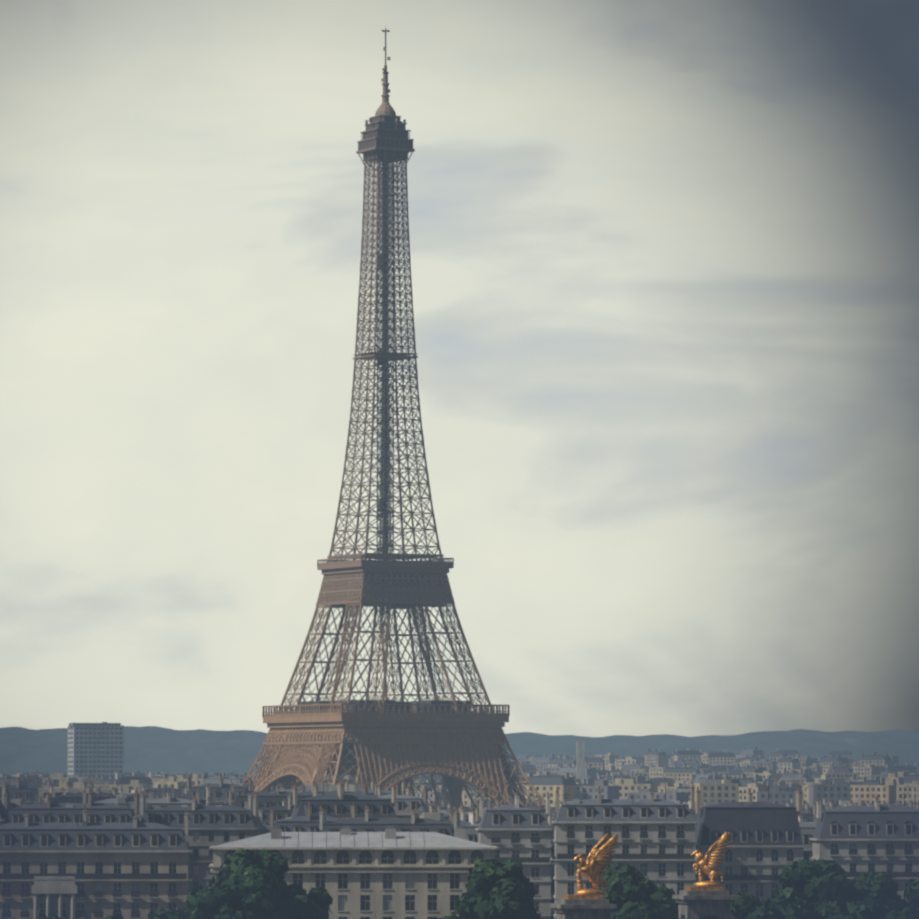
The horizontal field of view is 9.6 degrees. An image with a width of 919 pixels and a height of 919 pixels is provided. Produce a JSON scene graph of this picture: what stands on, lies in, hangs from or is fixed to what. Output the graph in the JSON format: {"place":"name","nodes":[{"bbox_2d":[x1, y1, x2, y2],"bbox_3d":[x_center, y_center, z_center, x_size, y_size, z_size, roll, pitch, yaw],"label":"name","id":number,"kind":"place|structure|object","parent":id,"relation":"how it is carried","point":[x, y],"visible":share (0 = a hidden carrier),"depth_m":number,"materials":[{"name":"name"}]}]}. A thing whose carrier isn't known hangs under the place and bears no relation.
{"place":"outdoors","nodes":[
{"label":"outdoors","id":0,"kind":"place"},
{"bbox_2d":[0,726,918,776],"bbox_3d":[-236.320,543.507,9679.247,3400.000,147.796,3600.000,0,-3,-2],"label":"hills","id":1,"kind":"structure","parent":0,"point":[153,749],"depth_m":9193.59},
{"bbox_2d":[0,0,918,736],"label":"sky","id":2,"kind":"structure","parent":0,"point":[664,254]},
{"label":"ground","id":3,"kind":"structure","parent":0,"visible":0},
{"bbox_2d":[240,27,550,810],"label":"eiffel tower","id":4,"kind":"structure","parent":3,"relation":"on","point":[386,742],"depth_m":2090.22,"materials":[{"name":"metal"}]},
{"bbox_2d":[0,777,918,918],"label":"city","id":5,"kind":"object","parent":3,"relation":"on","point":[376,851],"visible":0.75,"depth_m":945.31,"materials":[{"name":"grey stone"}]},
{"bbox_2d":[0,722,918,817],"bbox_3d":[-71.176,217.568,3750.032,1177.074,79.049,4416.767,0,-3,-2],"label":"city","id":6,"kind":"object","parent":3,"relation":"on","point":[834,779],"visible":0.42,"depth_m":2990.16,"materials":[{"name":"grey stone"}]},
{"bbox_2d":[2,848,918,918],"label":"trees","id":7,"kind":"object","parent":3,"relation":"on","point":[250,884],"visible":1,"depth_m":754.48,"materials":[{"name":"green plant"}]},
{"bbox_2d":[550,895,616,918],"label":"bridge pylon","id":8,"kind":"object","parent":3,"relation":"on","point":[583,907],"visible":1,"depth_m":660.00,"materials":[{"name":"stone"}]},
{"bbox_2d":[574,834,617,894],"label":"pegasus statue","id":9,"kind":"object","parent":8,"relation":"on","point":[590,867],"visible":1,"depth_m":662.74,"materials":[{"name":"gold metal"}]},
{"bbox_2d":[672,886,736,918],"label":"bridge pylon","id":10,"kind":"object","parent":3,"relation":"on","point":[694,902],"visible":1,"depth_m":693.53,"materials":[{"name":"stone"}]},
{"bbox_2d":[691,832,730,886],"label":"pegasus statue","id":11,"kind":"object","parent":10,"relation":"on","point":[707,864],"visible":0.96,"depth_m":695.81,"materials":[{"name":"gold metal"}]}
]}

